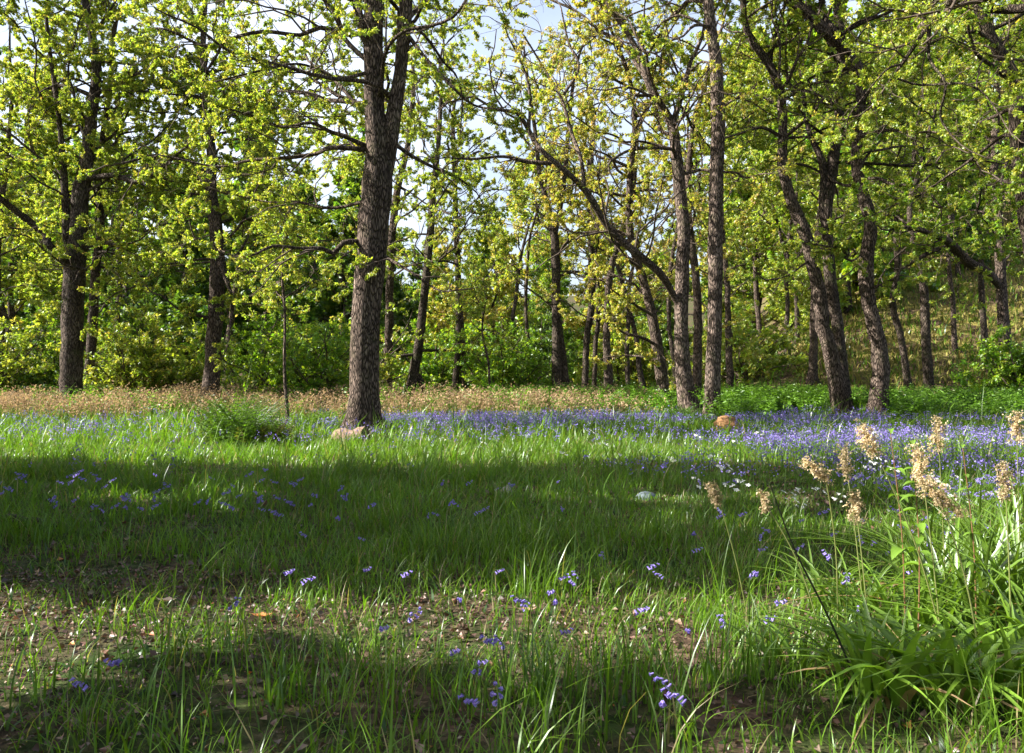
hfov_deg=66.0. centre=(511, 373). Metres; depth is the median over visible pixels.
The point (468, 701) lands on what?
bluebell
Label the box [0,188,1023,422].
dry grass
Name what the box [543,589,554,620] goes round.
bluebell
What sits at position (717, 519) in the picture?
bluebell
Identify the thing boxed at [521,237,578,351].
broadleaf tree
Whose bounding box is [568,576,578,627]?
bluebell
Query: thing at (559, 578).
bluebell
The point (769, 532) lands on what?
bluebell
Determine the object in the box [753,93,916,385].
woodland tree
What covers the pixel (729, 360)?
woodland tree
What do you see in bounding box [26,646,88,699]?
grass tuft
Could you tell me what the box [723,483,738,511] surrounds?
stitchwort
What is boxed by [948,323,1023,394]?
shrub
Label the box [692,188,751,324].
broadleaf tree
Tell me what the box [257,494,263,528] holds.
bluebell
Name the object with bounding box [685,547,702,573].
bluebell
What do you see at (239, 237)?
broadleaf tree
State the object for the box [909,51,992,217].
woodland tree
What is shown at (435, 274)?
broadleaf tree
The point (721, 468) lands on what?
stitchwort
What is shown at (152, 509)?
bluebell
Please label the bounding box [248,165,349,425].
sapling
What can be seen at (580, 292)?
broadleaf tree
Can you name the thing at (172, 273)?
broadleaf tree
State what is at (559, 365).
oak tree
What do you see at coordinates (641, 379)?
woodland tree
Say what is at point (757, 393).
undergrowth
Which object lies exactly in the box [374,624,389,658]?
bluebell
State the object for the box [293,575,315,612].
bluebell
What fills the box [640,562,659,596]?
bluebell
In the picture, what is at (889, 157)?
woodland tree
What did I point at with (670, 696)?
bluebell
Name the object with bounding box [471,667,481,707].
bluebell
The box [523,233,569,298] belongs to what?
broadleaf tree
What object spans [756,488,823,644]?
seed stalk
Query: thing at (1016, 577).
rush tussock
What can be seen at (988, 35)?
oak tree
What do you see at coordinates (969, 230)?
broadleaf tree
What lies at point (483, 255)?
broadleaf tree
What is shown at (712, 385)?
oak tree
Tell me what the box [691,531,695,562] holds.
bluebell
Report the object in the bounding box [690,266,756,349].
broadleaf tree
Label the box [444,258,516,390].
sapling
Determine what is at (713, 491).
seed stalk
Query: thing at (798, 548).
bluebell
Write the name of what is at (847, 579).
bluebell
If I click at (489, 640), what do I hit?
bluebell
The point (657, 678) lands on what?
bluebell
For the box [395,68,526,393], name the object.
oak tree
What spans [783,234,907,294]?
shrub
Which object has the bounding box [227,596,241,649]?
bluebell
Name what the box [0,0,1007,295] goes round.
sky
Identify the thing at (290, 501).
bluebell
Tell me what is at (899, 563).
rush tussock
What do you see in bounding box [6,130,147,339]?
broadleaf tree
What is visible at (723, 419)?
rock
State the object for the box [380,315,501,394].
shrub
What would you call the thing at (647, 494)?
stone
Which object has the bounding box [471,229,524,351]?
broadleaf tree
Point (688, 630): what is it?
bluebell
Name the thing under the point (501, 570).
bluebell
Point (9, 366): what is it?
shrub
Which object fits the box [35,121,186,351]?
woodland tree
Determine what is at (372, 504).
bluebell
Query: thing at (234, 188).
broadleaf tree
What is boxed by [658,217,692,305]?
broadleaf tree
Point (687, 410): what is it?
fern clump
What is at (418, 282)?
broadleaf tree
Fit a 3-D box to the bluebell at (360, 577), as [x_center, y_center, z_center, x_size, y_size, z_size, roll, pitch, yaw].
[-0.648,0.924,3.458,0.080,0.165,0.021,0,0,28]
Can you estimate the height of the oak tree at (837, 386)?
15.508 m
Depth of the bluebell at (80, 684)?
2.08 m
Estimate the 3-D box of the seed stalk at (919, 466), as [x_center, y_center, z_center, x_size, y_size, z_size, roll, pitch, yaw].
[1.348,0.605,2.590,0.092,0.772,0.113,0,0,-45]
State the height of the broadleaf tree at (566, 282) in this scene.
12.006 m
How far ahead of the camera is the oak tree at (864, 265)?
19.38 m
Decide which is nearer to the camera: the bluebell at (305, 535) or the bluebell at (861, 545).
the bluebell at (861, 545)
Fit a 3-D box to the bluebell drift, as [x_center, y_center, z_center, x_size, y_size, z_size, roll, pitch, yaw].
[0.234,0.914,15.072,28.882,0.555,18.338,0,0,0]
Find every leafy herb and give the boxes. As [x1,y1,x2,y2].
[885,428,913,615]
[898,439,938,643]
[957,444,984,624]
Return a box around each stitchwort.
[716,464,730,492]
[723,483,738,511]
[735,479,750,509]
[781,489,798,539]
[783,496,799,539]
[812,487,826,530]
[863,465,876,490]
[869,460,880,493]
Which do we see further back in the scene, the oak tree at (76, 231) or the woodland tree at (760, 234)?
the woodland tree at (760, 234)
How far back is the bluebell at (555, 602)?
2.86 m
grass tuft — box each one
[0,618,37,709]
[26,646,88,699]
[43,642,99,703]
[109,636,186,710]
[228,620,313,714]
[256,619,351,709]
[298,600,381,680]
[419,634,489,723]
[466,608,570,713]
[482,616,605,721]
[545,621,640,717]
[621,623,694,722]
[627,600,752,694]
[702,598,827,687]
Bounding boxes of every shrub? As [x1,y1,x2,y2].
[0,313,60,394]
[0,320,133,396]
[36,311,204,403]
[95,317,236,404]
[180,293,342,402]
[220,310,394,403]
[235,286,438,399]
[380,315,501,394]
[436,311,551,394]
[466,302,624,390]
[535,315,641,386]
[572,314,692,391]
[668,295,818,388]
[724,251,855,338]
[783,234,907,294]
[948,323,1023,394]
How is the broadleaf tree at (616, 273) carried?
on the ground at (744, 693)
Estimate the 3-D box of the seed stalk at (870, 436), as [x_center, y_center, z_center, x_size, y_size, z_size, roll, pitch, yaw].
[1.250,0.566,2.499,0.330,0.849,0.078,0,0,0]
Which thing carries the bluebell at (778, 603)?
on the ground at (744, 693)
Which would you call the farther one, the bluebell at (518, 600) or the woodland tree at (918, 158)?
the woodland tree at (918, 158)
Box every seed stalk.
[703,481,748,622]
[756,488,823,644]
[798,456,838,654]
[831,442,863,608]
[842,489,866,603]
[854,419,938,620]
[904,441,940,637]
[911,472,982,677]
[927,415,948,601]
[992,461,1017,617]
[1002,410,1023,540]
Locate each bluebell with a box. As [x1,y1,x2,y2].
[68,677,98,736]
[103,656,132,713]
[120,495,129,517]
[145,503,160,529]
[152,494,155,518]
[227,504,238,529]
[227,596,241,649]
[254,496,260,531]
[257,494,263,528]
[278,568,294,595]
[284,498,297,525]
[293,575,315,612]
[299,532,310,555]
[358,566,371,599]
[364,503,375,533]
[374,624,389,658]
[394,570,412,606]
[401,607,421,667]
[446,647,460,695]
[456,597,464,623]
[458,693,491,752]
[471,658,488,698]
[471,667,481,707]
[479,633,507,697]
[490,568,503,598]
[490,681,503,752]
[494,634,508,686]
[510,594,536,642]
[516,601,529,640]
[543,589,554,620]
[552,573,568,604]
[553,597,557,641]
[553,626,573,659]
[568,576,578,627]
[571,570,581,606]
[599,551,605,575]
[626,605,649,661]
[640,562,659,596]
[649,671,683,738]
[652,570,667,590]
[659,698,666,752]
[660,686,699,752]
[684,627,692,655]
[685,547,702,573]
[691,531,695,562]
[711,513,725,546]
[716,614,729,667]
[734,511,746,531]
[748,569,758,614]
[756,532,763,561]
[756,615,777,645]
[761,527,775,554]
[769,597,787,630]
[789,543,804,582]
[813,508,829,535]
[821,549,833,579]
[841,572,850,614]
[856,535,867,573]
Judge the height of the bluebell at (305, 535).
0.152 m
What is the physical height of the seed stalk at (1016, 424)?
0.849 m
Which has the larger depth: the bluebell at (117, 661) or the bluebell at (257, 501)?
the bluebell at (257, 501)
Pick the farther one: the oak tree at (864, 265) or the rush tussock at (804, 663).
the oak tree at (864, 265)
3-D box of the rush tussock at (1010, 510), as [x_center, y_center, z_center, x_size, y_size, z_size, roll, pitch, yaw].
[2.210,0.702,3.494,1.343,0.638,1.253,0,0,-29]
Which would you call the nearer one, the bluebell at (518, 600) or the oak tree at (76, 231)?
the bluebell at (518, 600)
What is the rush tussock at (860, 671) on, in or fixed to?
on the ground at (744, 693)
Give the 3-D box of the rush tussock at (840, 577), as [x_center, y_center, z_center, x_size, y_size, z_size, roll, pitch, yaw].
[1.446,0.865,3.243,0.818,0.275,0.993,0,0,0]
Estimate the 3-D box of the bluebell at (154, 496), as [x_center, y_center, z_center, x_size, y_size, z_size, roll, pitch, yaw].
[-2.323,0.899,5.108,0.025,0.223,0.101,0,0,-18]
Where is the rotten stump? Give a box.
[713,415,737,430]
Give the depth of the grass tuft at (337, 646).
2.58 m
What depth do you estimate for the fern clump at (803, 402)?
21.24 m
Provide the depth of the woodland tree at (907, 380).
27.93 m
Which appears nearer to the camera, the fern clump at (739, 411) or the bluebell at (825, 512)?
the bluebell at (825, 512)
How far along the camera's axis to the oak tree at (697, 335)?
23.88 m
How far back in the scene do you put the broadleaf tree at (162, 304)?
37.97 m
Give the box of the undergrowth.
[0,379,1023,422]
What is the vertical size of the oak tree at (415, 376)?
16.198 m
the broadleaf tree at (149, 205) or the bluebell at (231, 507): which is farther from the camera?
the broadleaf tree at (149, 205)
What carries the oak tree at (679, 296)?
on the ground at (744, 693)
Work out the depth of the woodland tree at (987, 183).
43.11 m
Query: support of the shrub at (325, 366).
on the ground at (744, 693)
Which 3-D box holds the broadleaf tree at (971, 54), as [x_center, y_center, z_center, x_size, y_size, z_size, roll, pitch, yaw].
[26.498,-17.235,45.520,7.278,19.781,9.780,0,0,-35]
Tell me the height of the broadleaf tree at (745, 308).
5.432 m
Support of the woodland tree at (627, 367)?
on the ground at (744, 693)
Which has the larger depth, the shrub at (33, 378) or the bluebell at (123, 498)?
the shrub at (33, 378)
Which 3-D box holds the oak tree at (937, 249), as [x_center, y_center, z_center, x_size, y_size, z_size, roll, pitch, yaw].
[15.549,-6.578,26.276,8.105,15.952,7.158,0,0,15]
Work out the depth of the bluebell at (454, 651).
2.38 m
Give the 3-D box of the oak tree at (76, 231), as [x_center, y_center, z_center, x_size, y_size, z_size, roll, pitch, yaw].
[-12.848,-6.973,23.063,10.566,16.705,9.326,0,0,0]
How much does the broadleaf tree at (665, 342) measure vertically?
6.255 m
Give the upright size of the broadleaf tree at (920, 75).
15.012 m
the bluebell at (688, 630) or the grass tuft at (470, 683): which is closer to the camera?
the grass tuft at (470, 683)
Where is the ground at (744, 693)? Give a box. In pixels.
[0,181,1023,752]
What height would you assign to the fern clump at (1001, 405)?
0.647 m
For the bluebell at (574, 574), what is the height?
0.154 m
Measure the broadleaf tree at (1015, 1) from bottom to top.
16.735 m
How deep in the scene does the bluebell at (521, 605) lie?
2.91 m
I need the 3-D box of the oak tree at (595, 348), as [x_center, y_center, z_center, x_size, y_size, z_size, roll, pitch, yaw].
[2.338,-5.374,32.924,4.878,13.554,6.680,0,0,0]
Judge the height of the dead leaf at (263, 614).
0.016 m
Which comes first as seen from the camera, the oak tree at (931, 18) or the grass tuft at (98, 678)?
the grass tuft at (98, 678)
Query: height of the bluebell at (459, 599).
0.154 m
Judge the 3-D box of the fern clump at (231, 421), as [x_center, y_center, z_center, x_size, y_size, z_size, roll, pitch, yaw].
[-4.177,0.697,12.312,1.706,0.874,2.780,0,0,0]
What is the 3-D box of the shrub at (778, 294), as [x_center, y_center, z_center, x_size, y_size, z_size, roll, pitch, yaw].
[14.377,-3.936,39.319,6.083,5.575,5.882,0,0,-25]
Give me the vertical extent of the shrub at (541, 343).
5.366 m
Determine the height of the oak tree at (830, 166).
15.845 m
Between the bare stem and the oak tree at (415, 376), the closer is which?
the bare stem
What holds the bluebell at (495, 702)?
on the ground at (744, 693)
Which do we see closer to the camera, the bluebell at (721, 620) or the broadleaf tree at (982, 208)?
the bluebell at (721, 620)
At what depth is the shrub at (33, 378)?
26.02 m
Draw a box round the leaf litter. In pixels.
[0,457,1022,752]
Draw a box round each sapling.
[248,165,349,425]
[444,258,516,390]
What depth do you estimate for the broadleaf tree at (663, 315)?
46.11 m
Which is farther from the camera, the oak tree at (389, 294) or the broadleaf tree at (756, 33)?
the broadleaf tree at (756, 33)
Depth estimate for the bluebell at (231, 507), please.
4.90 m
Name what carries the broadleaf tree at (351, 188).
on the ground at (744, 693)
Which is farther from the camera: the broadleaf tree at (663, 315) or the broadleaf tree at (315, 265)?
the broadleaf tree at (315, 265)
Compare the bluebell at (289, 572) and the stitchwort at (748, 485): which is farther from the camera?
the stitchwort at (748, 485)
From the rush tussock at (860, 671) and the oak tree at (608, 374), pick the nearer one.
the rush tussock at (860, 671)
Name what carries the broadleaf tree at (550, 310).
on the ground at (744, 693)
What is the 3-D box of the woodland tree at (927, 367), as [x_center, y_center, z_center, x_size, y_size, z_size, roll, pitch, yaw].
[13.698,-5.842,26.802,4.292,14.391,6.040,0,0,0]
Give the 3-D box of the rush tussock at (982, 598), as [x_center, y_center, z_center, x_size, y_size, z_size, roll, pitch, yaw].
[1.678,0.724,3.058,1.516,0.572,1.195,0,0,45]
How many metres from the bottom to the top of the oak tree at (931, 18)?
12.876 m
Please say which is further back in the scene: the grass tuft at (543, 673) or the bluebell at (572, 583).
the bluebell at (572, 583)
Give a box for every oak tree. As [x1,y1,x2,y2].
[0,0,256,403]
[8,0,195,391]
[74,0,352,403]
[109,0,537,434]
[315,0,502,389]
[334,0,529,398]
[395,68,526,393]
[402,0,841,419]
[455,3,626,391]
[479,20,669,386]
[516,109,626,387]
[518,4,738,390]
[523,0,729,405]
[536,0,820,419]
[625,0,796,398]
[685,0,1009,414]
[691,0,1011,408]
[695,0,942,414]
[801,0,1023,182]
[835,0,1023,263]
[847,0,1023,381]
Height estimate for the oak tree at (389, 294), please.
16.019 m
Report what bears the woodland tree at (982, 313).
on the ground at (744, 693)
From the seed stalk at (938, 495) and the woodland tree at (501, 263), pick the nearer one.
the seed stalk at (938, 495)
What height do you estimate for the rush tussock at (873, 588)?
0.356 m
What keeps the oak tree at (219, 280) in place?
on the ground at (744, 693)
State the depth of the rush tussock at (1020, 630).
2.56 m
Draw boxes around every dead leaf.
[156,596,175,600]
[251,612,270,615]
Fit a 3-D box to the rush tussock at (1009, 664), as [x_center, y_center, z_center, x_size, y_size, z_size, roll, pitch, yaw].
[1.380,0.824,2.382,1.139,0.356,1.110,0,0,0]
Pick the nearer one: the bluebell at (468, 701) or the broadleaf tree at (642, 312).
the bluebell at (468, 701)
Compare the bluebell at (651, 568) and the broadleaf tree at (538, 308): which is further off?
the broadleaf tree at (538, 308)
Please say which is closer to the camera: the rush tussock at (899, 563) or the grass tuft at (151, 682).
the grass tuft at (151, 682)
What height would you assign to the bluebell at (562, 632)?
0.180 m
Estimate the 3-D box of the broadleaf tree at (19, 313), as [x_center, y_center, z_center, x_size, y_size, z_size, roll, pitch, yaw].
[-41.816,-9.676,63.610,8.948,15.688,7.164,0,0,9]
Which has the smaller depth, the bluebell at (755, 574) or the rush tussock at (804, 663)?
the rush tussock at (804, 663)
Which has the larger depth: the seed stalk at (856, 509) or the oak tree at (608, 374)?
the oak tree at (608, 374)
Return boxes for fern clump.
[187,390,298,445]
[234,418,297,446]
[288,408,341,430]
[657,404,707,424]
[708,399,768,422]
[788,395,828,410]
[881,393,987,422]
[964,395,1023,418]
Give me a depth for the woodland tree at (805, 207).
36.93 m
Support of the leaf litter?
on the ground at (744, 693)
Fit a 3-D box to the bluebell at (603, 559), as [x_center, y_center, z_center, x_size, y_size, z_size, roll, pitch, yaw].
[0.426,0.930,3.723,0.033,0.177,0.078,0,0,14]
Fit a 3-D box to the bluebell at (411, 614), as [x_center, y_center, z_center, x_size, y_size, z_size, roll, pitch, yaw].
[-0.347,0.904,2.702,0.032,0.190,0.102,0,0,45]
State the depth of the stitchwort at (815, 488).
4.89 m
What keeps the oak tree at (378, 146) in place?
on the ground at (744, 693)
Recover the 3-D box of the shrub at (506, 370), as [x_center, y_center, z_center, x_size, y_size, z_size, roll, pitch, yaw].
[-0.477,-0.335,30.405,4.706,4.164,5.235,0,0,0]
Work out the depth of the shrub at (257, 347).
25.45 m
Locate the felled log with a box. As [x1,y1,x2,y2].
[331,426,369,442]
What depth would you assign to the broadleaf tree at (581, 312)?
53.52 m
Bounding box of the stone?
[635,491,658,500]
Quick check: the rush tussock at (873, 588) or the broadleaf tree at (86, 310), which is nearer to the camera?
the rush tussock at (873, 588)
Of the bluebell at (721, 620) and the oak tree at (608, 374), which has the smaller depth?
the bluebell at (721, 620)
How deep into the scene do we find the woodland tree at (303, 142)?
29.93 m
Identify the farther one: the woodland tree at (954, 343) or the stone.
the woodland tree at (954, 343)
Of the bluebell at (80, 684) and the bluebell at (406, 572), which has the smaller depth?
the bluebell at (80, 684)
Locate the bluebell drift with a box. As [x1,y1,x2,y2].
[0,403,1023,498]
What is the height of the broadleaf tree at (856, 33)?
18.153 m
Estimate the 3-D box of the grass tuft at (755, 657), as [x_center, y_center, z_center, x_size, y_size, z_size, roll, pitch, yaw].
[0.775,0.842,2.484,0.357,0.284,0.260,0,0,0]
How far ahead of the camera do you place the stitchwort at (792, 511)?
4.60 m
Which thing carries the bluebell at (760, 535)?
on the ground at (744, 693)
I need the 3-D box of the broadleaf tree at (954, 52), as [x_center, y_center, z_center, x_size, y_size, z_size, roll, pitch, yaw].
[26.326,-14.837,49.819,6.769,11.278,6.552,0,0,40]
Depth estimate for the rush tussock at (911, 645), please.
2.25 m
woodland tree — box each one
[0,0,89,390]
[0,8,104,389]
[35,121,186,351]
[142,71,323,394]
[473,36,580,387]
[478,145,577,359]
[506,78,672,389]
[548,150,708,393]
[626,14,767,385]
[664,62,776,388]
[696,114,863,345]
[703,147,816,349]
[741,80,877,353]
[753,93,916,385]
[837,7,1021,389]
[840,48,1007,392]
[870,25,930,252]
[877,69,1001,275]
[879,15,1022,353]
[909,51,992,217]
[910,81,1017,372]
[969,118,1018,247]
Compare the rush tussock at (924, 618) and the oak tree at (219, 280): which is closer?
the rush tussock at (924, 618)
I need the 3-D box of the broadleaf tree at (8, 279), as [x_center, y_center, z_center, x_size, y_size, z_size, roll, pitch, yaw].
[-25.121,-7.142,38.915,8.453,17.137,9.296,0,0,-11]
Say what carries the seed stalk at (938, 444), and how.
on the ground at (744, 693)
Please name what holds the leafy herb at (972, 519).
on the ground at (744, 693)
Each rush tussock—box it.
[693,590,889,691]
[724,596,1023,723]
[734,493,1021,626]
[735,588,1021,752]
[740,483,1023,649]
[745,548,1023,655]
[746,539,948,613]
[755,531,1018,640]
[783,539,1023,661]
[817,587,1023,725]
[827,468,1023,637]
[839,456,1023,587]
[868,459,1023,566]
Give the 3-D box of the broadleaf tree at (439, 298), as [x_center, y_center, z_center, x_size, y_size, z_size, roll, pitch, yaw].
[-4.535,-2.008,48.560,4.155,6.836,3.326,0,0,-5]
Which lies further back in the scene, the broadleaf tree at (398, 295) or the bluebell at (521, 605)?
the broadleaf tree at (398, 295)
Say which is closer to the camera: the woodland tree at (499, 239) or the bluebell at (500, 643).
the bluebell at (500, 643)
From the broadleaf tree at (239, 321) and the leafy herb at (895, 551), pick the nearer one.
the leafy herb at (895, 551)
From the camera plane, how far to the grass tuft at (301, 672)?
2.35 m
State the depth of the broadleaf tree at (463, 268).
84.03 m
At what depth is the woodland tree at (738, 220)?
25.06 m
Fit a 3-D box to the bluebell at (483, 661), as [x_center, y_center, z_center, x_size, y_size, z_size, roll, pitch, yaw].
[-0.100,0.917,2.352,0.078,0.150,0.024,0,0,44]
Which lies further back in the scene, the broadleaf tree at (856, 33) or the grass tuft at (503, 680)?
the broadleaf tree at (856, 33)
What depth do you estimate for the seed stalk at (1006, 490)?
2.49 m
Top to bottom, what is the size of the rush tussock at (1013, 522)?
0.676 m
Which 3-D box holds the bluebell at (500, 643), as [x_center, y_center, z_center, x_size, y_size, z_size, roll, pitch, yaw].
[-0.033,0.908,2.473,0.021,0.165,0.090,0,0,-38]
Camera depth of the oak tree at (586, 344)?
32.89 m
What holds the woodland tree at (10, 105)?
on the ground at (744, 693)
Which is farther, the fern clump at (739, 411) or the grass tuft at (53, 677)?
the fern clump at (739, 411)
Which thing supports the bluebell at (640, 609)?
on the ground at (744, 693)
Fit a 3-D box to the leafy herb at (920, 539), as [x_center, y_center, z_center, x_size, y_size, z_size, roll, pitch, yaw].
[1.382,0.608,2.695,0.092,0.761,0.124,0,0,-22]
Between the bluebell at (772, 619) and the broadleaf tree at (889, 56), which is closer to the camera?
the bluebell at (772, 619)
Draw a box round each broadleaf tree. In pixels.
[0,66,91,381]
[1,257,31,324]
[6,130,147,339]
[11,208,113,369]
[13,184,44,278]
[61,104,168,321]
[98,149,256,379]
[125,190,234,339]
[131,160,208,317]
[147,84,328,360]
[180,153,282,314]
[225,223,285,287]
[242,127,418,370]
[251,169,351,322]
[379,269,414,387]
[382,228,435,379]
[393,257,471,374]
[411,235,488,362]
[411,249,437,319]
[427,289,449,381]
[430,224,446,285]
[461,249,489,314]
[462,211,542,336]
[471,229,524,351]
[519,225,578,328]
[520,286,551,353]
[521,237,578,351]
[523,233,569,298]
[529,292,574,363]
[561,229,627,345]
[565,300,593,366]
[569,234,617,321]
[613,263,628,296]
[625,247,706,362]
[632,247,675,330]
[633,285,674,382]
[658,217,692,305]
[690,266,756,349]
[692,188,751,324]
[693,0,804,327]
[698,86,806,325]
[732,291,753,326]
[753,3,944,314]
[781,1,886,133]
[842,0,956,254]
[868,7,930,144]
[894,44,977,220]
[914,1,1023,240]
[915,120,984,231]
[937,164,994,271]
[999,0,1023,84]
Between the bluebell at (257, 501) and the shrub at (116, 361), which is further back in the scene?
the shrub at (116, 361)
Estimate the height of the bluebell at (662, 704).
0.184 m
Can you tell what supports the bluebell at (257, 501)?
on the ground at (744, 693)
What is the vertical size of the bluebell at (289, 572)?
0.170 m
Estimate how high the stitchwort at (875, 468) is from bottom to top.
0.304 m
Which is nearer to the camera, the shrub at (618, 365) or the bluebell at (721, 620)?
the bluebell at (721, 620)
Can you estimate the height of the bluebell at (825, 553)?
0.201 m
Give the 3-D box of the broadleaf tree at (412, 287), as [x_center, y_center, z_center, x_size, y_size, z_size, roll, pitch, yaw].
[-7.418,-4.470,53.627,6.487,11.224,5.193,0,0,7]
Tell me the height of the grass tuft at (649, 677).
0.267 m
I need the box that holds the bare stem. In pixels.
[770,484,857,686]
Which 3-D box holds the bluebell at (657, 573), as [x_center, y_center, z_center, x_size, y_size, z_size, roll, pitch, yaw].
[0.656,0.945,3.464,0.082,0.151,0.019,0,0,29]
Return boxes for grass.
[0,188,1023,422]
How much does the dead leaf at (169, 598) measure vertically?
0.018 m
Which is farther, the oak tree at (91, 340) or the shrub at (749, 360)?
the shrub at (749, 360)
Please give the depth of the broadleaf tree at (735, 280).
45.51 m
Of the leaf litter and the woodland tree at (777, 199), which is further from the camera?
the woodland tree at (777, 199)
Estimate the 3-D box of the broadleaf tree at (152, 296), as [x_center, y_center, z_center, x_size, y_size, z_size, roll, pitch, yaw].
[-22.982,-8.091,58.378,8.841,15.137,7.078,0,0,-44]
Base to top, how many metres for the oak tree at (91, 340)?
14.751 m
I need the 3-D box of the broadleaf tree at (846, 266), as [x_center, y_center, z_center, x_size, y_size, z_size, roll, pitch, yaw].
[16.843,-10.468,39.904,8.807,15.728,8.524,0,0,-21]
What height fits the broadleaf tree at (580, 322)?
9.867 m
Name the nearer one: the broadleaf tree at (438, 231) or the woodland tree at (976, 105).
the woodland tree at (976, 105)
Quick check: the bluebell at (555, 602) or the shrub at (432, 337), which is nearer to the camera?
the bluebell at (555, 602)
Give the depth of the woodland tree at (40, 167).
26.25 m
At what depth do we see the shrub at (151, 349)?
25.68 m
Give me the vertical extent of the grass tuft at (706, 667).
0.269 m
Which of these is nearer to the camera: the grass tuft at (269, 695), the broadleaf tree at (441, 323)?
the grass tuft at (269, 695)
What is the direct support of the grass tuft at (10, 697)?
on the ground at (744, 693)
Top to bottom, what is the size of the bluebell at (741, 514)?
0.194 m
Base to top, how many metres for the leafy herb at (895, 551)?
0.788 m
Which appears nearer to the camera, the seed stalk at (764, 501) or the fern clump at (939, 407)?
the seed stalk at (764, 501)
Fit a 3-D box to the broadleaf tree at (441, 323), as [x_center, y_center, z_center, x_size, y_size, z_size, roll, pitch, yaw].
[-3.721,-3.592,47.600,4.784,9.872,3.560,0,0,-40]
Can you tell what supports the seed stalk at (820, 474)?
on the ground at (744, 693)
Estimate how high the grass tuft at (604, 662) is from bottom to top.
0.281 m
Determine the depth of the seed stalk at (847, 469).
3.08 m
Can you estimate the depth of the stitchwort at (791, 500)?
4.66 m
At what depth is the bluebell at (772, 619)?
2.66 m
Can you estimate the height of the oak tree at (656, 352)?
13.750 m
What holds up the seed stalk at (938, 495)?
on the ground at (744, 693)
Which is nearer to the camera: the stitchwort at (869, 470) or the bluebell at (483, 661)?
the bluebell at (483, 661)
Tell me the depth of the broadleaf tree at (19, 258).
69.71 m
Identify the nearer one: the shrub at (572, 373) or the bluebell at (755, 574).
the bluebell at (755, 574)

